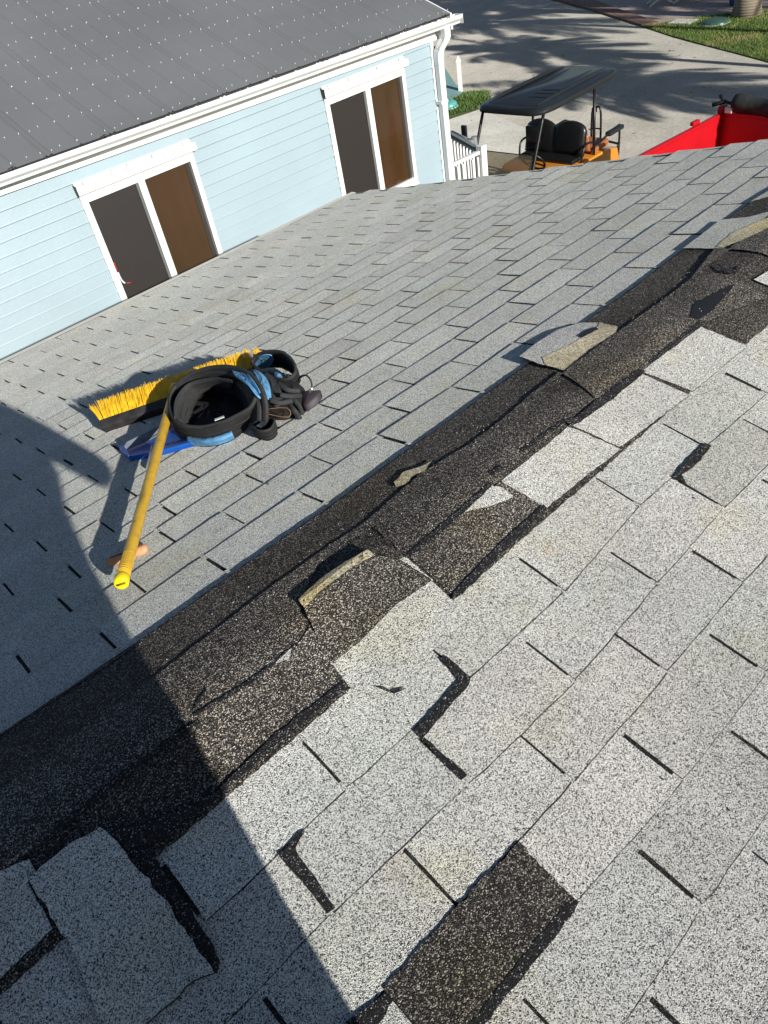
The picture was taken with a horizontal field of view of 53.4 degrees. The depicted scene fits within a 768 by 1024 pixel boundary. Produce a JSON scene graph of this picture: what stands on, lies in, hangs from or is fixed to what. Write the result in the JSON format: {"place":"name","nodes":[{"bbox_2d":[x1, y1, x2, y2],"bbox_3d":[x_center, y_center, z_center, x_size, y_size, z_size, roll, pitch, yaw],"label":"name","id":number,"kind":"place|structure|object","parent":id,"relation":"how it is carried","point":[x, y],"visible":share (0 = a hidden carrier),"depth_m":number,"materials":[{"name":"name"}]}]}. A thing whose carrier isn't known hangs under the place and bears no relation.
{"place":"outdoors","nodes":[
{"label":"outdoors","id":0,"kind":"place"},
{"bbox_2d":[0,0,462,360],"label":"blue house","id":1,"kind":"structure","parent":0,"point":[145,145],"depth_m":6.76,"materials":[{"name":"blue wood"}]},
{"bbox_2d":[72,139,222,301],"bbox_3d":[-1.963,-2.430,6.674,1.134,1.252,0.111,-37,47,-26],"label":"window","id":2,"kind":"structure","parent":1,"relation":"in","point":[149,216],"depth_m":6.58,"materials":[{"name":"metal"}]},
{"bbox_2d":[320,56,418,195],"bbox_3d":[-0.106,-3.828,7.822,1.119,1.252,0.111,-37,47,-26],"label":"window","id":3,"kind":"structure","parent":1,"relation":"in","point":[367,111],"depth_m":7.76,"materials":[{"name":"metal"}]},
{"bbox_2d":[450,131,487,179],"bbox_3d":[1.005,-4.168,9.510,0.544,0.900,1.521,-6,41,7],"label":"porch railing","id":4,"kind":"object","parent":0,"point":[477,154],"visible":0.36,"depth_m":9.11,"materials":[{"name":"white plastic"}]},
{"bbox_2d":[451,130,477,179],"bbox_3d":[1.201,-4.297,10.719,0.104,1.950,0.648,-21,42,-10],"label":"stair handrail","id":5,"kind":"object","parent":4,"relation":"attached to","point":[473,139],"visible":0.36,"depth_m":9.90,"materials":[{"name":"grey wood"}]},
{"bbox_2d":[449,110,525,173],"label":"concrete slab","id":6,"kind":"structure","parent":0,"point":[498,134],"depth_m":16.01,"materials":[{"name":"grey concrete"}]},
{"bbox_2d":[428,0,767,158],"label":"driveway","id":7,"kind":"structure","parent":0,"point":[648,97],"depth_m":19.08,"materials":[{"name":"concrete"}]},
{"bbox_2d":[456,56,462,92],"bbox_3d":[1.845,-10.641,18.631,0.124,0.910,0.149,-1,42,12],"label":"picket post","id":8,"kind":"object","parent":7,"relation":"on","point":[459,72],"visible":0.79,"depth_m":18.56,"materials":[{"name":"white wood"}]},
{"bbox_2d":[461,66,623,175],"bbox_3d":[2.375,-5.435,11.700,1.352,1.992,3.011,27,54,36],"label":"golf cart","id":9,"kind":"object","parent":7,"relation":"on","point":[549,143],"visible":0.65,"depth_m":11.37,"materials":[{"name":"orange paint"}]},
{"bbox_2d":[637,104,767,155],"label":"dump trailer","id":10,"kind":"object","parent":7,"relation":"on","point":[721,128],"visible":0.22,"depth_m":9.95,"materials":[{"name":"red paint"}]},
{"bbox_2d":[712,93,767,117],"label":"rolled tarp","id":11,"kind":"object","parent":10,"relation":"on","point":[742,103],"visible":1,"depth_m":9.73,"materials":[{"name":"black fabric"}]},
{"bbox_2d":[552,0,717,49],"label":"lawn ground","id":12,"kind":"structure","parent":0,"point":[607,16],"depth_m":23.01,"materials":[{"name":"soil"}]},
{"bbox_2d":[0,139,767,1023],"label":"shingled building","id":13,"kind":"structure","parent":12,"relation":"on","point":[468,825],"depth_m":1.60,"materials":[{"name":"grey"}]},
{"bbox_2d":[106,544,148,566],"bbox_3d":[-0.679,0.115,2.018,0.116,0.032,0.024,-17,41,-6],"label":"wooden handle","id":14,"kind":"object","parent":13,"relation":"on","point":[114,560],"visible":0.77,"depth_m":2.01,"materials":[{"name":"brown wood"}]},
{"bbox_2d":[119,425,193,468],"bbox_3d":[-0.754,-0.232,2.607,0.239,0.080,0.305,-37,47,-26],"label":"dustpan","id":15,"kind":"object","parent":13,"relation":"on","point":[140,447],"visible":0.63,"depth_m":2.63,"materials":[{"name":"blue plastic"}]},
{"bbox_2d":[89,347,259,588],"bbox_3d":[-0.706,-0.135,2.416,0.700,0.320,1.305,-12,41,-1],"label":"push broom","id":16,"kind":"object","parent":13,"relation":"on","point":[145,402],"visible":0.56,"depth_m":2.86,"materials":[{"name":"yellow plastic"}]},
{"bbox_2d":[168,349,322,446],"bbox_3d":[-0.497,-0.400,2.597,0.479,0.281,0.680,-23,42,-13],"label":"tool belt","id":17,"kind":"object","parent":13,"relation":"on","point":[213,405],"visible":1,"depth_m":2.52,"materials":[{"name":"black fabric"}]},
{"bbox_2d":[2,207,766,995],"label":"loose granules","id":18,"kind":"object","parent":13,"relation":"on","point":[402,581],"visible":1,"depth_m":1.71,"materials":[{"name":"grey stone"}]},
{"bbox_2d":[70,189,766,961],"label":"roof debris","id":19,"kind":"object","parent":13,"relation":"on","point":[492,603],"visible":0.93,"depth_m":1.48,"materials":[{"name":"grey stone"}]},
{"bbox_2d":[444,67,461,98],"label":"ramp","id":20,"kind":"structure","parent":12,"relation":"on","point":[452,91],"depth_m":19.02,"materials":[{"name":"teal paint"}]},
{"bbox_2d":[448,108,478,118],"bbox_3d":[1.743,-9.595,18.100,1.021,0.030,2.374,-5,41,8],"label":"planting bed","id":21,"kind":"object","parent":12,"relation":"on","point":[451,116],"visible":0.07,"depth_m":17.63,"materials":[{"name":"green plant"}]},
{"bbox_2d":[447,99,458,110],"bbox_3d":[1.511,-9.615,17.998,0.493,0.200,0.493,-37,47,-26],"label":"round lid","id":22,"kind":"object","parent":21,"relation":"on","point":[452,103],"visible":0.45,"depth_m":17.86,"materials":[{"name":"teal plastic"}]},
{"bbox_2d":[448,88,491,114],"bbox_3d":[1.780,-9.845,18.216,1.696,0.213,1.970,-3,42,9],"label":"ground cover","id":23,"kind":"object","parent":21,"relation":"on","point":[470,100],"visible":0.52,"depth_m":18.08,"materials":[{"name":"green plant"}]},
{"bbox_2d":[554,0,657,26],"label":"brick border","id":24,"kind":"object","parent":12,"relation":"on","point":[596,6],"visible":1,"depth_m":23.19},
{"bbox_2d":[646,0,673,7],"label":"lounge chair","id":25,"kind":"object","parent":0,"point":[655,2],"visible":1,"depth_m":22.68,"materials":[{"name":"grey"}]},
{"bbox_2d":[597,0,767,22],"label":"paver apron","id":26,"kind":"object","parent":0,"point":[659,11],"visible":0.61,"depth_m":22.12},
{"bbox_2d":[642,7,767,62],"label":"lawn","id":27,"kind":"structure","parent":0,"point":[721,48],"depth_m":19.15,"materials":[{"name":"plant"}]},
{"bbox_2d":[668,19,697,24],"bbox_3d":[8.168,-13.384,20.835,0.500,0.050,0.640,-37,47,-26],"label":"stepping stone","id":28,"kind":"object","parent":27,"relation":"on","point":[683,21],"visible":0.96,"depth_m":20.77,"materials":[{"name":"concrete"}]},
{"bbox_2d":[700,17,730,26],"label":"planter dome","id":29,"kind":"structure","parent":27,"relation":"on","point":[714,21],"depth_m":20.02,"materials":[{"name":"green plastic"}]},
{"bbox_2d":[730,0,761,18],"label":"palm tree","id":30,"kind":"object","parent":27,"relation":"on","point":[743,9],"visible":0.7,"depth_m":20.01,"materials":[{"name":"beige plant"}]}
]}

